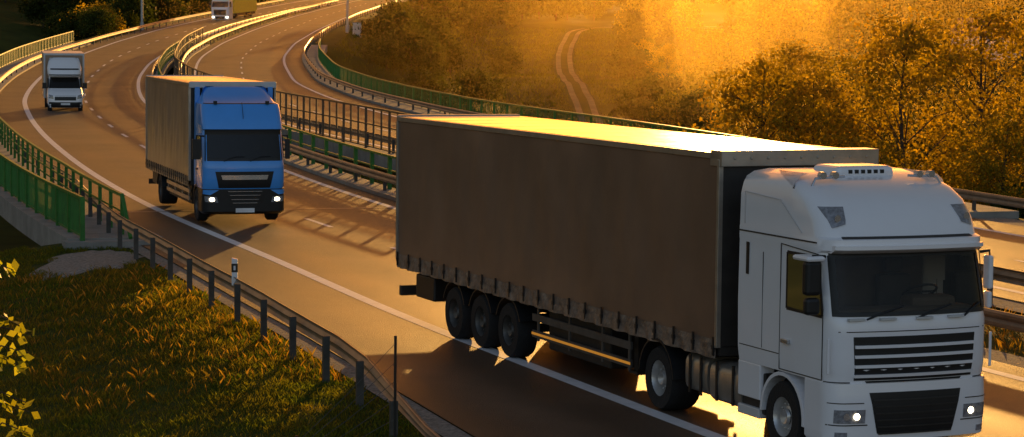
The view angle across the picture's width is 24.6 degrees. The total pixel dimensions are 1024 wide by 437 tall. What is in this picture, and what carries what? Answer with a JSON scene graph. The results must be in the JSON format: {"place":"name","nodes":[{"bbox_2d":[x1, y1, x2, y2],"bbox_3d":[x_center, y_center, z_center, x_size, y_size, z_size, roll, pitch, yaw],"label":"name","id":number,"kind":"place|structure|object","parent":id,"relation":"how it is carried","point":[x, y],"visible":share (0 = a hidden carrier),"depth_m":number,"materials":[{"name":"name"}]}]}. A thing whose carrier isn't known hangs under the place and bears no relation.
{"place":"outdoors","nodes":[
{"label":"outdoors","id":0,"kind":"place"},
{"bbox_2d":[0,0,1023,436],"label":"road","id":1,"kind":"structure","parent":0,"point":[472,390],"depth_m":53.60,"materials":[{"name":"grey asphalt"}]},
{"bbox_2d":[41,51,86,110],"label":"box van","id":2,"kind":"object","parent":1,"relation":"on","point":[64,85],"visible":0.99,"depth_m":135.26,"materials":[{"name":"white metal"}]},
{"bbox_2d":[145,75,289,220],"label":"box truck","id":3,"kind":"object","parent":1,"relation":"on","point":[213,144],"visible":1,"depth_m":67.43,"materials":[{"name":"blue metal"}]},
{"bbox_2d":[209,0,256,19],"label":"articulated truck","id":4,"kind":"object","parent":1,"relation":"on","point":[227,9],"visible":0.92,"depth_m":316.00,"materials":[{"name":"metal"}]},
{"bbox_2d":[84,4,394,248],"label":"road marking","id":5,"kind":"object","parent":1,"relation":"on","point":[145,147],"visible":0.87,"depth_m":110.99,"materials":[{"name":"paint"}]},
{"bbox_2d":[22,0,725,436],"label":"road marking","id":6,"kind":"structure","parent":1,"relation":"on","point":[448,334],"depth_m":48.01,"materials":[{"name":"paint"}]},
{"bbox_2d":[137,0,1023,380],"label":"road marking","id":7,"kind":"structure","parent":1,"relation":"on","point":[395,208],"depth_m":81.94,"materials":[{"name":"paint"}]},
{"bbox_2d":[395,114,993,436],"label":"articulated truck","id":8,"kind":"object","parent":1,"relation":"on","point":[784,289],"visible":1,"depth_m":34.02,"materials":[{"name":"fabric"}]},
{"bbox_2d":[0,0,1023,436],"bbox_3d":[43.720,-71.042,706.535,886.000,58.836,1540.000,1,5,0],"label":"ground","id":9,"kind":"structure","parent":0,"point":[16,30],"depth_m":159.76,"materials":[{"name":"green plant"}]},
{"bbox_2d":[0,259,40,436],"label":"sapling","id":10,"kind":"object","parent":9,"relation":"on","point":[12,268],"visible":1,"depth_m":15.15,"materials":[{"name":"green plant"}]},
{"bbox_2d":[11,0,54,27],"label":"tree","id":11,"kind":"object","parent":9,"relation":"on","point":[38,11],"visible":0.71,"depth_m":340.92,"materials":[{"name":"green plant"}]},
{"bbox_2d":[40,10,69,39],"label":"tree","id":12,"kind":"object","parent":9,"relation":"on","point":[49,25],"visible":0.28,"depth_m":312.26,"materials":[{"name":"green plant"}]},
{"bbox_2d":[43,0,81,40],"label":"tree","id":13,"kind":"object","parent":9,"relation":"on","point":[56,8],"visible":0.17,"depth_m":329.19,"materials":[{"name":"green plant"}]},
{"bbox_2d":[45,7,100,40],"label":"shrub","id":14,"kind":"object","parent":9,"relation":"on","point":[72,24],"visible":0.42,"depth_m":266.37,"materials":[{"name":"green plant"}]},
{"bbox_2d":[44,0,101,28],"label":"tree","id":15,"kind":"object","parent":9,"relation":"on","point":[63,3],"visible":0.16,"depth_m":330.51,"materials":[{"name":"green plant"}]},
{"bbox_2d":[26,250,143,280],"bbox_3d":[-10.431,1.171,57.725,2.689,0.353,5.902,1,5,0],"label":"gravel patch","id":16,"kind":"object","parent":9,"relation":"on","point":[78,262],"visible":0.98,"depth_m":57.40,"materials":[{"name":"grey gravel"}]},
{"bbox_2d":[59,0,124,36],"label":"shrub","id":17,"kind":"object","parent":9,"relation":"on","point":[98,5],"visible":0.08,"depth_m":281.54,"materials":[{"name":"green plant"}]},
{"bbox_2d":[70,7,128,32],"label":"shrub","id":18,"kind":"object","parent":9,"relation":"on","point":[119,28],"visible":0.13,"depth_m":274.43,"materials":[{"name":"green plant"}]},
{"bbox_2d":[75,3,126,35],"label":"shrub","id":19,"kind":"object","parent":9,"relation":"on","point":[93,17],"visible":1,"depth_m":259.87,"materials":[{"name":"green plant"}]},
{"bbox_2d":[92,0,163,28],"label":"tree","id":20,"kind":"object","parent":9,"relation":"on","point":[150,19],"visible":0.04,"depth_m":332.19,"materials":[{"name":"green plant"}]},
{"bbox_2d":[106,0,158,27],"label":"shrub","id":21,"kind":"object","parent":9,"relation":"on","point":[131,7],"visible":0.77,"depth_m":285.49,"materials":[{"name":"green plant"}]},
{"bbox_2d":[147,0,183,21],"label":"tree","id":22,"kind":"object","parent":9,"relation":"on","point":[169,9],"visible":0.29,"depth_m":364.33,"materials":[{"name":"green plant"}]},
{"bbox_2d":[150,0,189,22],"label":"tree","id":23,"kind":"object","parent":9,"relation":"on","point":[179,5],"visible":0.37,"depth_m":365.31,"materials":[{"name":"green plant"}]},
{"bbox_2d":[0,262,352,415],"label":"dry grass","id":24,"kind":"structure","parent":9,"relation":"on","point":[156,354],"depth_m":45.06,"materials":[{"name":"plant"}]},
{"bbox_2d":[182,0,202,14],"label":"tree","id":25,"kind":"object","parent":9,"relation":"on","point":[193,3],"visible":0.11,"depth_m":394.03,"materials":[{"name":"green plant"}]},
{"bbox_2d":[0,43,395,249],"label":"bridge","id":26,"kind":"structure","parent":9,"relation":"on","point":[37,228],"depth_m":71.66,"materials":[{"name":"concrete"}]},
{"bbox_2d":[0,31,84,240],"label":"railing","id":27,"kind":"object","parent":26,"relation":"on","point":[58,205],"visible":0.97,"depth_m":69.87,"materials":[{"name":"green metal"}]},
{"bbox_2d":[0,117,132,238],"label":"railing","id":28,"kind":"object","parent":26,"relation":"on","point":[123,210],"visible":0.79,"depth_m":77.53,"materials":[{"name":"green metal"}]},
{"bbox_2d":[158,34,395,188],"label":"railing","id":29,"kind":"object","parent":26,"relation":"on","point":[165,57],"visible":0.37,"depth_m":89.33,"materials":[{"name":"green metal"}]},
{"bbox_2d":[0,245,424,436],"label":"grass","id":30,"kind":"structure","parent":9,"relation":"on","point":[218,397],"depth_m":41.43,"materials":[{"name":"green plant"}]},
{"bbox_2d":[0,0,440,436],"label":"guardrail","id":31,"kind":"object","parent":9,"relation":"on","point":[358,360],"visible":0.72,"depth_m":45.37,"materials":[{"name":"metal"}]},
{"bbox_2d":[231,258,237,285],"bbox_3d":[-5.515,1.057,46.807,0.126,0.557,0.074,1,5,0],"label":"delineator post","id":32,"kind":"object","parent":31,"relation":"attached to","point":[234,267],"visible":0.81,"depth_m":46.77,"materials":[{"name":"white paint"}]},
{"bbox_2d":[295,336,396,436],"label":"wire fence","id":33,"kind":"object","parent":9,"relation":"on","point":[395,376],"visible":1,"depth_m":31.23,"materials":[{"name":"metal"}]},
{"bbox_2d":[349,8,407,42],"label":"shrub","id":34,"kind":"object","parent":9,"relation":"on","point":[377,25],"visible":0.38,"depth_m":273.16,"materials":[{"name":"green plant"}]},
{"bbox_2d":[353,32,409,68],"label":"shrub","id":35,"kind":"object","parent":9,"relation":"on","point":[386,50],"visible":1,"depth_m":241.76,"materials":[{"name":"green plant"}]},
{"bbox_2d":[375,0,414,37],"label":"tree","id":36,"kind":"object","parent":9,"relation":"on","point":[389,6],"visible":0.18,"depth_m":277.83,"materials":[{"name":"brown plant"}]},
{"bbox_2d":[382,5,423,50],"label":"tree","id":37,"kind":"object","parent":9,"relation":"on","point":[401,18],"visible":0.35,"depth_m":262.19,"materials":[{"name":"brown plant"}]},
{"bbox_2d":[372,18,446,71],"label":"shrub","id":38,"kind":"object","parent":9,"relation":"on","point":[408,38],"visible":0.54,"depth_m":253.28,"materials":[{"name":"green plant"}]},
{"bbox_2d":[396,0,450,27],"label":"tree","id":39,"kind":"object","parent":9,"relation":"on","point":[433,10],"visible":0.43,"depth_m":335.21,"materials":[{"name":"orange plant"}]},
{"bbox_2d":[414,37,450,80],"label":"tree","id":40,"kind":"object","parent":9,"relation":"on","point":[427,60],"visible":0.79,"depth_m":246.48,"materials":[{"name":"brown plant"}]},
{"bbox_2d":[410,8,455,63],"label":"tree","id":41,"kind":"object","parent":9,"relation":"on","point":[436,21],"visible":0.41,"depth_m":275.85,"materials":[{"name":"brown plant"}]},
{"bbox_2d":[391,65,475,106],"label":"shrub","id":42,"kind":"object","parent":9,"relation":"on","point":[424,82],"visible":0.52,"depth_m":234.24,"materials":[{"name":"green plant"}]},
{"bbox_2d":[419,0,475,32],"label":"tree","id":43,"kind":"object","parent":9,"relation":"on","point":[456,10],"visible":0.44,"depth_m":351.40,"materials":[{"name":"orange plant"}]},
{"bbox_2d":[441,38,468,73],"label":"tree","id":44,"kind":"object","parent":9,"relation":"on","point":[455,60],"visible":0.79,"depth_m":278.85,"materials":[{"name":"brown plant"}]},
{"bbox_2d":[454,0,491,42],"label":"tree","id":45,"kind":"object","parent":9,"relation":"on","point":[476,27],"visible":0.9,"depth_m":369.30,"materials":[{"name":"brown plant"}]},
{"bbox_2d":[451,64,516,104],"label":"shrub","id":46,"kind":"object","parent":9,"relation":"on","point":[479,86],"visible":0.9,"depth_m":243.25,"materials":[{"name":"green plant"}]},
{"bbox_2d":[486,0,525,30],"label":"tree","id":47,"kind":"object","parent":9,"relation":"on","point":[505,9],"visible":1,"depth_m":414.49,"materials":[{"name":"orange plant"}]},
{"bbox_2d":[483,43,531,73],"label":"shrub","id":48,"kind":"object","parent":9,"relation":"on","point":[503,58],"visible":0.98,"depth_m":315.87,"materials":[{"name":"brown plant"}]},
{"bbox_2d":[513,0,543,19],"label":"tree","id":49,"kind":"object","parent":9,"relation":"on","point":[530,5],"visible":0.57,"depth_m":430.15,"materials":[{"name":"orange plant"}]},
{"bbox_2d":[531,0,585,20],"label":"tree","id":50,"kind":"object","parent":9,"relation":"on","point":[566,5],"visible":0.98,"depth_m":437.09,"materials":[{"name":"orange plant"}]},
{"bbox_2d":[128,217,1023,436],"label":"gravel verge","id":51,"kind":"structure","parent":9,"relation":"on","point":[439,425],"depth_m":42.90,"materials":[{"name":"grey gravel"}]},
{"bbox_2d":[152,0,1023,332],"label":"guardrail","id":52,"kind":"object","parent":9,"relation":"on","point":[1004,320],"visible":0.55,"depth_m":82.18,"materials":[{"name":"metal"}]},
{"bbox_2d":[173,44,1018,218],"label":"bridge","id":53,"kind":"structure","parent":9,"relation":"on","point":[979,211],"depth_m":115.20,"materials":[{"name":"concrete"}]},
{"bbox_2d":[174,27,413,153],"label":"railing","id":54,"kind":"object","parent":53,"relation":"on","point":[179,51],"visible":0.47,"depth_m":109.13,"materials":[{"name":"metal"}]},
{"bbox_2d":[318,38,777,141],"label":"railing","id":55,"kind":"object","parent":53,"relation":"on","point":[337,71],"visible":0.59,"depth_m":132.50,"materials":[{"name":"metal"}]},
{"bbox_2d":[179,0,1023,302],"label":"guardrail","id":56,"kind":"object","parent":9,"relation":"on","point":[1009,276],"visible":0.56,"depth_m":107.47,"materials":[{"name":"metal"}]},
{"bbox_2d":[600,41,655,79],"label":"shrub","id":57,"kind":"object","parent":9,"relation":"on","point":[636,58],"visible":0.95,"depth_m":308.65,"materials":[{"name":"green plant"}]},
{"bbox_2d":[612,7,650,49],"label":"tree","id":58,"kind":"object","parent":9,"relation":"on","point":[636,33],"visible":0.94,"depth_m":363.78,"materials":[{"name":"orange plant"}]},
{"bbox_2d":[606,72,671,120],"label":"shrub","id":59,"kind":"object","parent":9,"relation":"on","point":[643,92],"visible":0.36,"depth_m":249.62,"materials":[{"name":"orange plant"}]},
{"bbox_2d":[611,0,667,48],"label":"tree","id":60,"kind":"object","parent":9,"relation":"on","point":[641,5],"visible":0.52,"depth_m":371.30,"materials":[{"name":"orange plant"}]},
{"bbox_2d":[625,99,660,128],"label":"tree","id":61,"kind":"object","parent":9,"relation":"on","point":[643,113],"visible":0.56,"depth_m":235.18,"materials":[{"name":"orange plant"}]},
{"bbox_2d":[645,0,675,46],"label":"tree","id":62,"kind":"object","parent":9,"relation":"on","point":[666,25],"visible":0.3,"depth_m":378.57,"materials":[{"name":"orange plant"}]},
{"bbox_2d":[304,0,1023,209],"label":"guardrail","id":63,"kind":"object","parent":9,"relation":"on","point":[975,196],"visible":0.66,"depth_m":134.69,"materials":[{"name":"metal"}]},
{"bbox_2d":[647,44,682,77],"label":"tree","id":64,"kind":"object","parent":9,"relation":"on","point":[671,57],"visible":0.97,"depth_m":294.66,"materials":[{"name":"orange plant"}]},
{"bbox_2d":[645,70,688,128],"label":"tree","id":65,"kind":"object","parent":9,"relation":"on","point":[665,83],"visible":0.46,"depth_m":242.68,"materials":[{"name":"orange plant"}]},
{"bbox_2d":[654,41,693,77],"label":"tree","id":66,"kind":"object","parent":9,"relation":"on","point":[676,48],"visible":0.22,"depth_m":314.04,"materials":[{"name":"orange plant"}]},
{"bbox_2d":[666,50,696,79],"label":"tree","id":67,"kind":"object","parent":9,"relation":"on","point":[686,60],"visible":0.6,"depth_m":300.42,"materials":[{"name":"orange plant"}]},
{"bbox_2d":[649,79,716,131],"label":"tree","id":68,"kind":"object","parent":9,"relation":"on","point":[664,108],"visible":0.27,"depth_m":220.05,"materials":[{"name":"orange plant"}]},
{"bbox_2d":[662,0,706,42],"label":"tree","id":69,"kind":"object","parent":9,"relation":"on","point":[688,12],"visible":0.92,"depth_m":386.55,"materials":[{"name":"orange plant"}]},
{"bbox_2d":[665,63,710,120],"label":"tree","id":70,"kind":"object","parent":9,"relation":"on","point":[686,79],"visible":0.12,"depth_m":245.88,"materials":[{"name":"orange plant"}]},
{"bbox_2d":[670,86,723,134],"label":"tree","id":71,"kind":"object","parent":9,"relation":"on","point":[687,117],"visible":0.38,"depth_m":210.01,"materials":[{"name":"orange plant"}]},
{"bbox_2d":[678,65,733,131],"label":"tree","id":72,"kind":"object","parent":9,"relation":"on","point":[700,82],"visible":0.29,"depth_m":234.26,"materials":[{"name":"orange plant"}]},
{"bbox_2d":[690,55,737,80],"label":"tree","id":73,"kind":"object","parent":9,"relation":"on","point":[703,70],"visible":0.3,"depth_m":272.17,"materials":[{"name":"orange plant"}]},
{"bbox_2d":[706,42,733,73],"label":"tree","id":74,"kind":"object","parent":9,"relation":"on","point":[722,51],"visible":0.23,"depth_m":306.79,"materials":[{"name":"orange plant"}]},
{"bbox_2d":[707,42,751,97],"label":"tree","id":75,"kind":"object","parent":9,"relation":"on","point":[736,60],"visible":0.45,"depth_m":271.09,"materials":[{"name":"orange plant"}]},
{"bbox_2d":[716,20,772,60],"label":"tree","id":76,"kind":"object","parent":9,"relation":"on","point":[747,32],"visible":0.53,"depth_m":337.33,"materials":[{"name":"orange plant"}]},
{"bbox_2d":[729,37,761,74],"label":"tree","id":77,"kind":"object","parent":9,"relation":"on","point":[742,45],"visible":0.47,"depth_m":310.11,"materials":[{"name":"orange plant"}]},
{"bbox_2d":[743,32,773,70],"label":"tree","id":78,"kind":"object","parent":9,"relation":"on","point":[761,48],"visible":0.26,"depth_m":317.42,"materials":[{"name":"orange plant"}]},
{"bbox_2d":[677,48,843,147],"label":"tree","id":79,"kind":"object","parent":9,"relation":"on","point":[758,113],"visible":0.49,"depth_m":151.00,"materials":[{"name":"green plant"}]},
{"bbox_2d":[749,0,814,62],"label":"tree","id":80,"kind":"object","parent":9,"relation":"on","point":[772,17],"visible":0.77,"depth_m":331.90,"materials":[{"name":"orange plant"}]},
{"bbox_2d":[719,36,866,144],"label":"tree","id":81,"kind":"object","parent":9,"relation":"on","point":[801,55],"visible":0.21,"depth_m":179.16,"materials":[{"name":"orange plant"}]},
{"bbox_2d":[793,24,824,61],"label":"tree","id":82,"kind":"object","parent":9,"relation":"on","point":[813,38],"visible":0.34,"depth_m":326.92,"materials":[{"name":"orange plant"}]},
{"bbox_2d":[753,58,886,147],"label":"tree","id":83,"kind":"object","parent":9,"relation":"on","point":[822,81],"visible":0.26,"depth_m":159.10,"materials":[{"name":"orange plant"}]},
{"bbox_2d":[801,42,838,91],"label":"tree","id":84,"kind":"object","parent":9,"relation":"on","point":[826,49],"visible":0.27,"depth_m":290.33,"materials":[{"name":"orange plant"}]},
{"bbox_2d":[801,0,859,45],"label":"tree","id":85,"kind":"object","parent":9,"relation":"on","point":[835,7],"visible":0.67,"depth_m":373.27,"materials":[{"name":"orange plant"}]},
{"bbox_2d":[812,68,863,121],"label":"tree","id":86,"kind":"object","parent":9,"relation":"on","point":[846,78],"visible":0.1,"depth_m":238.16,"materials":[{"name":"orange plant"}]},
{"bbox_2d":[816,11,867,66],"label":"tree","id":87,"kind":"object","parent":9,"relation":"on","point":[837,35],"visible":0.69,"depth_m":329.32,"materials":[{"name":"orange plant"}]},
{"bbox_2d":[838,0,900,54],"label":"tree","id":88,"kind":"object","parent":9,"relation":"on","point":[861,15],"visible":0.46,"depth_m":344.91,"materials":[{"name":"orange plant"}]},
{"bbox_2d":[855,98,916,158],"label":"tree","id":89,"kind":"object","parent":9,"relation":"on","point":[890,115],"visible":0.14,"depth_m":214.06,"materials":[{"name":"orange plant"}]},
{"bbox_2d":[848,133,927,169],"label":"tree","id":90,"kind":"object","parent":9,"relation":"on","point":[886,159],"visible":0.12,"depth_m":139.82,"materials":[{"name":"orange plant"}]},
{"bbox_2d":[879,0,909,22],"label":"tree","id":91,"kind":"object","parent":9,"relation":"on","point":[899,12],"visible":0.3,"depth_m":424.51,"materials":[{"name":"orange plant"}]},
{"bbox_2d":[806,0,1022,202],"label":"tree","id":92,"kind":"object","parent":9,"relation":"on","point":[908,45],"visible":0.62,"depth_m":148.60,"materials":[{"name":"green plant"}]},
{"bbox_2d":[904,128,941,165],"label":"tree","id":93,"kind":"object","parent":9,"relation":"on","point":[917,143],"visible":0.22,"depth_m":212.53,"materials":[{"name":"orange plant"}]},
{"bbox_2d":[912,91,958,136],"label":"tree","id":94,"kind":"object","parent":9,"relation":"on","point":[931,104],"visible":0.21,"depth_m":232.56,"materials":[{"name":"orange plant"}]},
{"bbox_2d":[902,0,970,43],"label":"tree","id":95,"kind":"object","parent":9,"relation":"on","point":[942,4],"visible":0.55,"depth_m":348.24,"materials":[{"name":"orange plant"}]},
{"bbox_2d":[868,0,1023,204],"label":"tree","id":96,"kind":"object","parent":9,"relation":"on","point":[1002,26],"visible":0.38,"depth_m":159.36,"materials":[{"name":"green plant"}]},
{"bbox_2d":[958,65,1003,118],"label":"tree","id":97,"kind":"object","parent":9,"relation":"on","point":[970,84],"visible":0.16,"depth_m":258.36,"materials":[{"name":"orange plant"}]},
{"bbox_2d":[939,109,1023,210],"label":"tree","id":98,"kind":"object","parent":9,"relation":"on","point":[990,168],"visible":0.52,"depth_m":135.62,"materials":[{"name":"green plant"}]},
{"bbox_2d":[942,36,1023,205],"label":"tree","id":99,"kind":"object","parent":9,"relation":"on","point":[1017,173],"visible":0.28,"depth_m":139.92,"materials":[{"name":"orange plant"}]},
{"bbox_2d":[948,17,1021,59],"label":"tree","id":100,"kind":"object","parent":9,"relation":"on","point":[971,27],"depth_m":326.59,"materials":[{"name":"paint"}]},
{"bbox_2d":[956,0,1022,21],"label":"tree","id":101,"kind":"object","parent":9,"relation":"on","point":[982,3],"visible":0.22,"depth_m":337.30,"materials":[{"name":"orange plant"}]},
{"bbox_2d":[984,306,1023,355],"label":"grass","id":102,"kind":"structure","parent":9,"relation":"on","point":[998,340],"depth_m":44.52,"materials":[{"name":"plant"}]},
{"bbox_2d":[985,182,1023,218],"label":"tree","id":103,"kind":"object","parent":9,"relation":"on","point":[1020,210],"visible":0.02,"depth_m":133.22,"materials":[{"name":"green plant"}]},
{"bbox_2d":[988,0,1023,171],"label":"tree","id":104,"kind":"object","parent":9,"relation":"on","point":[1010,55],"visible":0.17,"depth_m":168.60,"materials":[{"name":"orange plant"}]},
{"bbox_2d":[1002,0,1023,25],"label":"tree","id":105,"kind":"object","parent":9,"relation":"on","point":[1017,11],"visible":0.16,"depth_m":328.68,"materials":[{"name":"orange plant"}]},
{"bbox_2d":[186,0,1023,301],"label":"road","id":106,"kind":"structure","parent":0,"point":[262,60],"depth_m":184.92,"materials":[{"name":"grey asphalt"}]},
{"bbox_2d":[194,0,1023,293],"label":"road marking","id":107,"kind":"structure","parent":106,"relation":"on","point":[202,56],"depth_m":185.98,"materials":[{"name":"paint"}]},
{"bbox_2d":[283,0,1023,236],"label":"road marking","id":108,"kind":"structure","parent":106,"relation":"on","point":[287,70],"depth_m":171.33,"materials":[{"name":"paint"}]},
{"bbox_2d":[556,26,729,123],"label":"dirt path","id":109,"kind":"structure","parent":0,"point":[577,105],"depth_m":304.50,"materials":[{"name":"brown soil"}]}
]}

